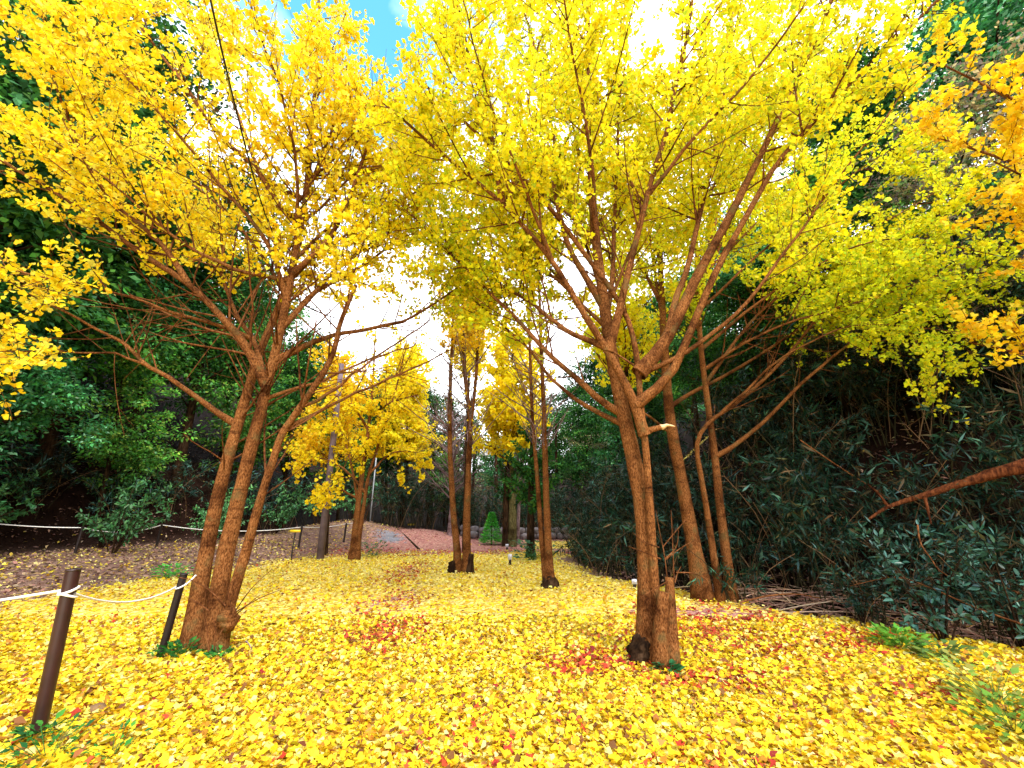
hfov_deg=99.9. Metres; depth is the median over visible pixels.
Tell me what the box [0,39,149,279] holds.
evergreen tree
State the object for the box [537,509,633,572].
bamboo shrub
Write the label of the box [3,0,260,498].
evergreen tree
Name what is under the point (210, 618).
ginkgo tree
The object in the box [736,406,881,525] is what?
bamboo shrub
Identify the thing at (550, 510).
bamboo shrub
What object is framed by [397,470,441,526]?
bamboo shrub
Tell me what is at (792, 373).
bamboo shrub
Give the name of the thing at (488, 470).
evergreen tree
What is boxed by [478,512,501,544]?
young conifer
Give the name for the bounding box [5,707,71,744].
weed
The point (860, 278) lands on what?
ginkgo tree
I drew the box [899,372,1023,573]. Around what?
bamboo shrub
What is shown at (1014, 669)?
weed
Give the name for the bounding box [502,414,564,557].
broadleaf tree
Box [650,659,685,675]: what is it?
weed
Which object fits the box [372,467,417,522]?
bamboo shrub
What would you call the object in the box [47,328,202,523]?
broadleaf tree
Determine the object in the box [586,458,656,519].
bamboo shrub
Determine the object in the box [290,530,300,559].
label sign
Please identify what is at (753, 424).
bamboo shrub
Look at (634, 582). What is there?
label stake
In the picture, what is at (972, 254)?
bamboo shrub
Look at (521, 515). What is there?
bamboo shrub
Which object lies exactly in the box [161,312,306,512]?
broadleaf tree
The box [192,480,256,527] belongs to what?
green bush
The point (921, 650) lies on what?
weed
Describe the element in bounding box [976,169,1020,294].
bamboo shrub
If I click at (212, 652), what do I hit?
weed
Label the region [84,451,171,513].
green bush
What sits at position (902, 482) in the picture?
bamboo shrub
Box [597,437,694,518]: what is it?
bamboo shrub
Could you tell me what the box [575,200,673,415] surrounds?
ginkgo tree
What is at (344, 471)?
broadleaf tree
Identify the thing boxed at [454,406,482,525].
forest tree
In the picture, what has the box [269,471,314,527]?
bamboo shrub
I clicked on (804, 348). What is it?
bamboo shrub
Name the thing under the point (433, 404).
forest tree
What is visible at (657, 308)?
evergreen tree
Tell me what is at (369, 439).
ginkgo tree
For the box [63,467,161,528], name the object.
bamboo shrub
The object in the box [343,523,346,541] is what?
fence post
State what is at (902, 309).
bamboo shrub
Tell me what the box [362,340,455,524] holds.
ginkgo tree
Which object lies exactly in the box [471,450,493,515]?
broadleaf tree
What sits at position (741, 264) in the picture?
evergreen tree
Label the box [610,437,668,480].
bamboo shrub
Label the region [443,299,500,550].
ginkgo tree
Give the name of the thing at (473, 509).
bamboo shrub
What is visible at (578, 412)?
evergreen tree
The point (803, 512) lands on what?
bamboo shrub
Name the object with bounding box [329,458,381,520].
bamboo shrub
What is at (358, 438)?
evergreen tree
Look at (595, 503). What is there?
bamboo shrub
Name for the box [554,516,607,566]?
bamboo shrub
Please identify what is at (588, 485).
bamboo shrub
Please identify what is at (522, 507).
bamboo shrub
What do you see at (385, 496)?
bamboo shrub
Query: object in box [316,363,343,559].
utility pole
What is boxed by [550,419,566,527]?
forest tree
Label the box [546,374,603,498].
evergreen tree
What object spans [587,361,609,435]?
evergreen tree
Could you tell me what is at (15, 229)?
evergreen tree
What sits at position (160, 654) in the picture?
weed
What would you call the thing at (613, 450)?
evergreen tree
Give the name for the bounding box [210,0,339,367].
overhead cable
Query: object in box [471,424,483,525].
forest tree
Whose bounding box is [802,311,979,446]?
bamboo shrub
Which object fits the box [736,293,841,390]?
bamboo shrub
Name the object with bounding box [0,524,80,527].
rope
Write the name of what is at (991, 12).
evergreen tree
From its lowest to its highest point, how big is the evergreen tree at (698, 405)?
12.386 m
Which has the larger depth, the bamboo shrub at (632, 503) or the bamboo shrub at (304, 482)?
the bamboo shrub at (304, 482)
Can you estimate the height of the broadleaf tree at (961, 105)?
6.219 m
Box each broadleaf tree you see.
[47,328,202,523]
[82,216,214,405]
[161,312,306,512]
[205,295,315,411]
[303,391,378,521]
[426,450,463,525]
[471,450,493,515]
[486,461,522,546]
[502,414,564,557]
[554,422,598,508]
[565,425,621,485]
[647,317,723,447]
[664,267,752,421]
[778,269,841,377]
[793,298,894,423]
[834,91,1023,350]
[853,10,1023,239]
[865,195,992,357]
[872,263,1005,416]
[970,17,1023,142]
[975,256,1023,345]
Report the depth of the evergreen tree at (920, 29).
18.25 m
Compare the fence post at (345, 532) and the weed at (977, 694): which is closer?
the weed at (977, 694)
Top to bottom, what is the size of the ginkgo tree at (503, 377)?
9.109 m
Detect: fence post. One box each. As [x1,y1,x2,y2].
[30,568,81,734]
[73,526,83,553]
[155,524,162,547]
[156,573,187,656]
[297,526,302,547]
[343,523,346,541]
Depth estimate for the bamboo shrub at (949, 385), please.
7.50 m
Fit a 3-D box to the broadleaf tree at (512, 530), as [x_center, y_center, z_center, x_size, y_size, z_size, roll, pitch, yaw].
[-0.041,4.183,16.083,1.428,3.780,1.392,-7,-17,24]
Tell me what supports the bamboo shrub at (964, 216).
on the ground
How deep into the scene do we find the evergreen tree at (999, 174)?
8.16 m
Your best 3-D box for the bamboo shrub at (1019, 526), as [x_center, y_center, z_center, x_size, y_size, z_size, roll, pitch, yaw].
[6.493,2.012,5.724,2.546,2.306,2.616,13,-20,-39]
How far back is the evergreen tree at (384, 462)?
22.81 m
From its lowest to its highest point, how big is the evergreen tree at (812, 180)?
6.520 m
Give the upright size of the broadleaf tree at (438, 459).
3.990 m
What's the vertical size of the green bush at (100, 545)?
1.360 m
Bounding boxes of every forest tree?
[424,394,445,524]
[439,391,463,523]
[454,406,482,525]
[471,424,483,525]
[478,431,514,518]
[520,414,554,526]
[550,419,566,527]
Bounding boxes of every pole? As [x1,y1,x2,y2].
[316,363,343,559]
[369,458,376,520]
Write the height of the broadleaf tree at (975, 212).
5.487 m
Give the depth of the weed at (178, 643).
4.31 m
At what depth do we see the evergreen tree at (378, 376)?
30.60 m
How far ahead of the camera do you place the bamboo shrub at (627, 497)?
11.62 m
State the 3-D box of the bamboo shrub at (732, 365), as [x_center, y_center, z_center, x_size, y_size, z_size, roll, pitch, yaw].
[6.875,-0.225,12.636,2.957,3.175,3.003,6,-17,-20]
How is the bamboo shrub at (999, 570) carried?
on the ground
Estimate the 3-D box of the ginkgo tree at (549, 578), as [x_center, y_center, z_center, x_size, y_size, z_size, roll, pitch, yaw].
[0.538,0.268,9.308,2.303,7.627,2.095,0,-16,0]
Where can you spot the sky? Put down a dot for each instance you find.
(385, 32)
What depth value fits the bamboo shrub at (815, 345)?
10.94 m
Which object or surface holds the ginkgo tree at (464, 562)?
on the ground
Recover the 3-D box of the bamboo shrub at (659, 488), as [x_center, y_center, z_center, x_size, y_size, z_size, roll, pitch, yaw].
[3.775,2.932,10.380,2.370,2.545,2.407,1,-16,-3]
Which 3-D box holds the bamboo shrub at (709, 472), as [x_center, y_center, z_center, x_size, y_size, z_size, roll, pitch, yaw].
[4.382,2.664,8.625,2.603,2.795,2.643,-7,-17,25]
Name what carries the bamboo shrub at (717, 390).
on the ground
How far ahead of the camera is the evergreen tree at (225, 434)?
19.99 m
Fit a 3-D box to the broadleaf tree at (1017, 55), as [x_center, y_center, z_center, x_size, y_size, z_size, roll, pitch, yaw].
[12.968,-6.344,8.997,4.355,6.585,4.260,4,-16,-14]
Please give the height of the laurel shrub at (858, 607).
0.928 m
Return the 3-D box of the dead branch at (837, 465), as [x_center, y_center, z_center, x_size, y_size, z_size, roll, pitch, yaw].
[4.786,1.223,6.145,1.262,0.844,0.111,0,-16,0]
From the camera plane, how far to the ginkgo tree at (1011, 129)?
5.37 m
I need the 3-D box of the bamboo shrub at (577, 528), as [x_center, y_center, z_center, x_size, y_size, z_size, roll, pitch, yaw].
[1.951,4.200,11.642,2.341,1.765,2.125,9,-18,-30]
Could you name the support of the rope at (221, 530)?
attached to the fence post at (159, 534)
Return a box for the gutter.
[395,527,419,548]
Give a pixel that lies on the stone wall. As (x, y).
(476, 534)
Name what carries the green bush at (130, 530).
on the ground
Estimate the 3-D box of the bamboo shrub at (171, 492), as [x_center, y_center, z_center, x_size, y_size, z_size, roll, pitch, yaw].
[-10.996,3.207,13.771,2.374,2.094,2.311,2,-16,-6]
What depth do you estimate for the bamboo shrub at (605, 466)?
12.06 m
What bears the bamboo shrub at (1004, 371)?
on the ground
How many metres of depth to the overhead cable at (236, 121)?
4.62 m
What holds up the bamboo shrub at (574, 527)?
on the ground
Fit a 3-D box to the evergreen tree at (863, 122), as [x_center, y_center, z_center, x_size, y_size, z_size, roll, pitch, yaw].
[10.327,-5.595,12.792,5.022,8.412,4.245,-4,-16,12]
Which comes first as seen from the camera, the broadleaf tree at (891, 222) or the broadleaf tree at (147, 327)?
the broadleaf tree at (891, 222)
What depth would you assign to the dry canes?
6.31 m
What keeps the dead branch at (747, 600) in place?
on the ground
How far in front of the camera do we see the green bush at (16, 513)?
10.33 m
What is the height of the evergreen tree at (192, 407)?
13.500 m
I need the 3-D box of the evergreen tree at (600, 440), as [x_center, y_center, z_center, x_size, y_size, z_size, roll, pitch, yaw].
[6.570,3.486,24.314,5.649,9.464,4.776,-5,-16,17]
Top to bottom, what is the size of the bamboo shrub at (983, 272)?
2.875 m
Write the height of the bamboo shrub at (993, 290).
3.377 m
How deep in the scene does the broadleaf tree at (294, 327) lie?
27.17 m
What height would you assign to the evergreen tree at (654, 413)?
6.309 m
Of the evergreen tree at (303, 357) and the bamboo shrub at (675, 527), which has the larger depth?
the evergreen tree at (303, 357)
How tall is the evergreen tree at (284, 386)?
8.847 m
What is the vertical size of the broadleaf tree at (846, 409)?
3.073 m
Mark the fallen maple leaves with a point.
(580, 661)
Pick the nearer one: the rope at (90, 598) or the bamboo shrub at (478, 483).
the rope at (90, 598)
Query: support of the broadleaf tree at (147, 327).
on the ground
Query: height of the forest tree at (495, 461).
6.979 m
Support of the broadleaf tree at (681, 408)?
on the ground
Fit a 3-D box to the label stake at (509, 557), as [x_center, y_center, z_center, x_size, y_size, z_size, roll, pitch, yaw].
[-0.049,4.369,10.613,0.094,0.318,0.079,0,-16,0]
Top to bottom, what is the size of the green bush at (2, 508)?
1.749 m
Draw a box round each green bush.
[0,469,51,522]
[0,484,13,521]
[70,476,181,553]
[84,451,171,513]
[85,500,144,548]
[181,502,246,536]
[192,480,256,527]
[253,478,316,533]
[297,479,351,524]
[336,482,379,519]
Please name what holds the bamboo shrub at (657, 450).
on the ground
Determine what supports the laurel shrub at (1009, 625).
on the ground
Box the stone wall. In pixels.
[460,525,617,539]
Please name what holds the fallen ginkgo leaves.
on the ground
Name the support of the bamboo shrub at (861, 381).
on the ground
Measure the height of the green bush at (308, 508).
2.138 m
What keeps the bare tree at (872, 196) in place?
on the ground
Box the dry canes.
[675,572,1021,647]
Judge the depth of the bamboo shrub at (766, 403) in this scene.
10.24 m
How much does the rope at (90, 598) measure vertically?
0.262 m
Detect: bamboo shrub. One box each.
[0,391,111,492]
[0,430,101,519]
[0,454,76,515]
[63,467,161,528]
[72,406,160,467]
[133,453,219,517]
[175,458,276,536]
[246,469,311,532]
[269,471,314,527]
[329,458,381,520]
[345,468,388,519]
[364,461,428,525]
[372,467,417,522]
[382,467,434,526]
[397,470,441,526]
[413,472,455,528]
[415,470,480,531]
[437,487,487,527]
[444,474,485,522]
[456,486,503,526]
[473,470,534,528]
[483,492,502,526]
[485,493,543,528]
[523,486,561,526]
[534,483,572,539]
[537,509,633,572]
[542,476,581,531]
[543,509,598,558]
[550,475,596,525]
[550,505,619,566]
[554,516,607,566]
[555,509,588,538]
[557,517,595,552]
[558,487,629,546]
[565,488,590,525]
[567,515,635,578]
[568,447,656,561]
[568,471,623,530]
[569,487,632,552]
[571,508,597,533]
[579,467,618,526]
[585,475,627,540]
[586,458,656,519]
[587,467,678,563]
[590,456,670,513]
[596,468,669,563]
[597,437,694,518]
[599,461,765,582]
[603,510,736,591]
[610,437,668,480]
[617,457,714,561]
[635,410,701,501]
[652,452,744,545]
[658,366,771,468]
[666,527,793,604]
[674,450,792,589]
[678,342,778,464]
[682,328,813,440]
[684,366,794,465]
[692,316,803,427]
[698,471,876,608]
[719,425,959,625]
[722,389,857,543]
[728,344,850,439]
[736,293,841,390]
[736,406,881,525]
[741,321,896,470]
[760,299,830,385]
[763,432,1013,610]
[768,453,1013,618]
[771,516,943,627]
[779,269,887,376]
[797,319,912,418]
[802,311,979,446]
[815,223,1016,402]
[851,453,1023,629]
[854,235,952,364]
[856,295,1023,439]
[864,524,1023,639]
[881,216,1022,363]
[882,524,1023,646]
[892,208,1023,387]
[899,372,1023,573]
[908,247,1023,442]
[949,206,1002,252]
[964,531,1023,563]
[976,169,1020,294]
[1010,419,1023,441]
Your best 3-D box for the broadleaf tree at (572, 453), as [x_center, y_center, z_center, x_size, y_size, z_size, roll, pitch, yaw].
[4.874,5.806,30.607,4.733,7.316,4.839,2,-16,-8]
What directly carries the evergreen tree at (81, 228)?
on the ground
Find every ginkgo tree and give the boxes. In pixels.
[0,0,500,653]
[270,319,437,559]
[289,332,376,554]
[338,0,979,668]
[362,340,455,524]
[398,283,507,573]
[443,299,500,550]
[463,318,555,546]
[485,253,582,588]
[568,0,1023,602]
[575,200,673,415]
[884,26,1023,369]
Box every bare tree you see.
[415,392,488,535]
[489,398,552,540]
[841,168,923,237]
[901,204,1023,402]
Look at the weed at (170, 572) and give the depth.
8.87 m
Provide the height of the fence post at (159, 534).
0.720 m
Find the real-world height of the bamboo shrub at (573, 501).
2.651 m
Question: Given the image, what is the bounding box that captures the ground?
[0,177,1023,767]
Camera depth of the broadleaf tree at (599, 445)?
25.77 m
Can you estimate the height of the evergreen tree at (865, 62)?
9.464 m
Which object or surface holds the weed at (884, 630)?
on the ground
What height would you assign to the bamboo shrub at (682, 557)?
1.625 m
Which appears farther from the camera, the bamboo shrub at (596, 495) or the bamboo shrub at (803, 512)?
the bamboo shrub at (596, 495)
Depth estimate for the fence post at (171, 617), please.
4.48 m
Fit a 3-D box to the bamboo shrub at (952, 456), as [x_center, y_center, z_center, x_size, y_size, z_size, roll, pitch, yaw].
[6.024,2.008,6.655,2.951,2.602,2.872,9,-18,-29]
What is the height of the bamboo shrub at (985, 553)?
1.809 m
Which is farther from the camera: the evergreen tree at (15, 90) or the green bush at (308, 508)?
the green bush at (308, 508)
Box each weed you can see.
[0,712,104,767]
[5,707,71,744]
[65,719,158,764]
[145,643,173,657]
[150,562,194,578]
[154,635,205,660]
[203,645,234,658]
[361,540,393,556]
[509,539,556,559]
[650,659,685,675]
[862,622,934,651]
[906,637,978,666]
[921,648,1023,714]
[942,682,1023,742]
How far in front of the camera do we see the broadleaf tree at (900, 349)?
7.96 m
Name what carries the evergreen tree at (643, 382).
on the ground
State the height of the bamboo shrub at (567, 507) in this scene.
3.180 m
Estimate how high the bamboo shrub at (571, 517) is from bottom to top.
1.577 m
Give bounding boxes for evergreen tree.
[0,0,169,330]
[0,0,224,421]
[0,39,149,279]
[0,78,44,242]
[0,92,197,409]
[0,321,127,487]
[2,83,119,258]
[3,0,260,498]
[59,231,246,439]
[92,149,305,481]
[169,263,310,457]
[226,323,332,528]
[249,342,371,512]
[312,386,381,483]
[351,385,429,519]
[359,369,403,505]
[411,384,464,507]
[435,405,482,514]
[471,432,527,527]
[516,409,572,511]
[539,397,574,512]
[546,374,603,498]
[547,397,611,500]
[553,348,611,462]
[579,374,682,479]
[582,413,666,475]
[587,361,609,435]
[588,319,699,425]
[592,330,689,472]
[604,294,689,463]
[639,260,737,441]
[646,268,746,454]
[652,317,704,415]
[684,248,817,449]
[689,209,821,349]
[691,226,795,393]
[719,145,895,401]
[761,37,945,228]
[770,31,986,283]
[778,29,988,222]
[853,0,1023,149]
[885,0,1023,110]
[921,170,1023,270]
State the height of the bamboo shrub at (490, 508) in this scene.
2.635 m
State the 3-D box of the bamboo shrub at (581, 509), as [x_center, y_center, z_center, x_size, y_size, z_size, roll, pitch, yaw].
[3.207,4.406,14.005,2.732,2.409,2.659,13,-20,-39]
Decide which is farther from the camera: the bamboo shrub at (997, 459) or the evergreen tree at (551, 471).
the evergreen tree at (551, 471)
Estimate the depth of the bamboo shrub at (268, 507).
16.61 m
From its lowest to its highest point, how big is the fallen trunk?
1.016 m
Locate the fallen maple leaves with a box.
[0,528,1018,767]
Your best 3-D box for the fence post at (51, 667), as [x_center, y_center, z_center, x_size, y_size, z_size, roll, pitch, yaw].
[-3.203,1.932,3.003,0.132,1.198,0.090,0,-16,0]
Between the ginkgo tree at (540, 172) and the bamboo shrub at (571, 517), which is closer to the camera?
the ginkgo tree at (540, 172)
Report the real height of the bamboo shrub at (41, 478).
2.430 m
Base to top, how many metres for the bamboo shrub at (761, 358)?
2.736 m
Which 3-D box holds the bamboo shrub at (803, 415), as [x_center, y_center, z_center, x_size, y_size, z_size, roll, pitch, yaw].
[5.585,1.595,8.534,2.786,2.946,2.744,6,-17,-21]
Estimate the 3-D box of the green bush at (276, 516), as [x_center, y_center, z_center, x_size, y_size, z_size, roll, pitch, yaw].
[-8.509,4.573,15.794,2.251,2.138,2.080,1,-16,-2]
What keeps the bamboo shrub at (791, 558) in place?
on the ground
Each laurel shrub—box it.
[821,558,890,623]
[854,521,998,641]
[907,517,1023,649]
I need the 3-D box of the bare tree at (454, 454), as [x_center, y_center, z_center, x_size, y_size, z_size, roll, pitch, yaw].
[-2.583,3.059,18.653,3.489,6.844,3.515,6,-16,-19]
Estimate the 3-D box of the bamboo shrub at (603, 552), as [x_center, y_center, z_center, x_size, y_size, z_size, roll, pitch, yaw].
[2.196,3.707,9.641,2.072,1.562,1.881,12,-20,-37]
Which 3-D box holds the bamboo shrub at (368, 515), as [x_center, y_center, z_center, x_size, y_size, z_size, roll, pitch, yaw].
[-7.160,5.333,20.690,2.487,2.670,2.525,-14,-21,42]
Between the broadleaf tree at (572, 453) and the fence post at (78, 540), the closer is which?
the fence post at (78, 540)
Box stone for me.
[88,702,106,713]
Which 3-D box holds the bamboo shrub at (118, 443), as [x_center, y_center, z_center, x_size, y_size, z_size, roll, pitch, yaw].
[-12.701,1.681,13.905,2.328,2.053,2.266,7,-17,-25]
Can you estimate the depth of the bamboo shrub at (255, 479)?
15.08 m
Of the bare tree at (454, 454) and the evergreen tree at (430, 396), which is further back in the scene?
the evergreen tree at (430, 396)
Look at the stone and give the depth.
3.20 m
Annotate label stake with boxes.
[508,554,511,564]
[632,579,636,588]
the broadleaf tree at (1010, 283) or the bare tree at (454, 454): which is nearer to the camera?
the broadleaf tree at (1010, 283)
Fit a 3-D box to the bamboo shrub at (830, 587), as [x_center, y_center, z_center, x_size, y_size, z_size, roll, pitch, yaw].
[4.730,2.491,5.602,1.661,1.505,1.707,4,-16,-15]
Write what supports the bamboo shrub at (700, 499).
on the ground
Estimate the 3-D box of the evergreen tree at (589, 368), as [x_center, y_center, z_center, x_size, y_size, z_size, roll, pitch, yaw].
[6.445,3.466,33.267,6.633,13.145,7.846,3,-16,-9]
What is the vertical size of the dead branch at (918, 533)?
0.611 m
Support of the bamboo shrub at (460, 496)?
on the ground
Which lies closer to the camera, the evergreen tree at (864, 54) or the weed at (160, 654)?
the weed at (160, 654)
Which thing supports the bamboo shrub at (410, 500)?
on the ground
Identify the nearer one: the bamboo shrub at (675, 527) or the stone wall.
the bamboo shrub at (675, 527)
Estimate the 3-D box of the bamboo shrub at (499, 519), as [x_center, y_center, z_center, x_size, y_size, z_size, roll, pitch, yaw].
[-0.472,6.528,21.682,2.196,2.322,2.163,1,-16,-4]
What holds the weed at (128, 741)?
on the ground
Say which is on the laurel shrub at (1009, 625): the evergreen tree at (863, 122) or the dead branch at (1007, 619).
the dead branch at (1007, 619)
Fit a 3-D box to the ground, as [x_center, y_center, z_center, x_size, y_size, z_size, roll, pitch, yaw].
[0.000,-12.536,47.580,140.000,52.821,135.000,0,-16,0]
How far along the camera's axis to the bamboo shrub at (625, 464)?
13.16 m
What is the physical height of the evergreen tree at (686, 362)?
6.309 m
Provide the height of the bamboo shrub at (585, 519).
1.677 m
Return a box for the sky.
[3,0,1023,470]
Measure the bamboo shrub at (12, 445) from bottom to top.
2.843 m
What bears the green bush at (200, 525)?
on the ground
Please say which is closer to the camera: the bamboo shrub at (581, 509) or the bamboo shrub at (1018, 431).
the bamboo shrub at (1018, 431)
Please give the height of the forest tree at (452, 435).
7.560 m
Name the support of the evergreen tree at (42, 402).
on the ground
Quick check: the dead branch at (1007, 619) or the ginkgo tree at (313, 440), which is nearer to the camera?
the dead branch at (1007, 619)
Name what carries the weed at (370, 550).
on the ground
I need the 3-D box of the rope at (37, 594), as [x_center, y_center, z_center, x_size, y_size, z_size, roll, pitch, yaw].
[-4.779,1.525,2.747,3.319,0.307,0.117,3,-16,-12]
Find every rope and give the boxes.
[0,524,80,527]
[0,585,80,601]
[57,575,196,602]
[163,525,299,531]
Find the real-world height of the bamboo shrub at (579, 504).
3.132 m
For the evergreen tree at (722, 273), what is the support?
on the ground
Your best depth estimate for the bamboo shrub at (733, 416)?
10.78 m
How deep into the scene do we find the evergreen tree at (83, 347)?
11.93 m
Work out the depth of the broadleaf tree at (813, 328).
11.07 m
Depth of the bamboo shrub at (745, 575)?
6.91 m
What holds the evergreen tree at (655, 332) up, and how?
on the ground
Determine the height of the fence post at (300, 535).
0.720 m
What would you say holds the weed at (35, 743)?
on the ground
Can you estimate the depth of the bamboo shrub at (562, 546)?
13.11 m
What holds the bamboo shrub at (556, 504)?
on the ground
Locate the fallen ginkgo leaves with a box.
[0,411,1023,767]
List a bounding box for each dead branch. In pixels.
[739,584,818,603]
[800,440,899,499]
[848,565,1022,624]
[917,525,959,582]
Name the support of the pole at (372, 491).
on the ground
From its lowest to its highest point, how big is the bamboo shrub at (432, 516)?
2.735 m
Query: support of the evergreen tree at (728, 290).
on the ground
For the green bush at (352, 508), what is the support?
on the ground
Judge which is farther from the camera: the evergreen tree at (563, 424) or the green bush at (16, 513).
the evergreen tree at (563, 424)
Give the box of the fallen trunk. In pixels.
[867,458,1023,523]
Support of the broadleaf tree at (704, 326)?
on the ground
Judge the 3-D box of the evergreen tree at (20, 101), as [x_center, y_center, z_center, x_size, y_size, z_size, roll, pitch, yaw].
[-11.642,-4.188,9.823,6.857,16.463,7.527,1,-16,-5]
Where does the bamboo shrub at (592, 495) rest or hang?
on the ground
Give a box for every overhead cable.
[204,0,335,367]
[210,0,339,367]
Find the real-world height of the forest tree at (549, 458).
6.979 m
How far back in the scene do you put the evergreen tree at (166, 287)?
15.51 m
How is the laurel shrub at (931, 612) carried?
on the ground
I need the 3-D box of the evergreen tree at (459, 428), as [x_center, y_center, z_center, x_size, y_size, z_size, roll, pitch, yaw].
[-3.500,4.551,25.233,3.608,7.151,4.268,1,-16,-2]
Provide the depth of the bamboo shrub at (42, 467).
10.57 m
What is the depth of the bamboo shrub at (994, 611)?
4.86 m

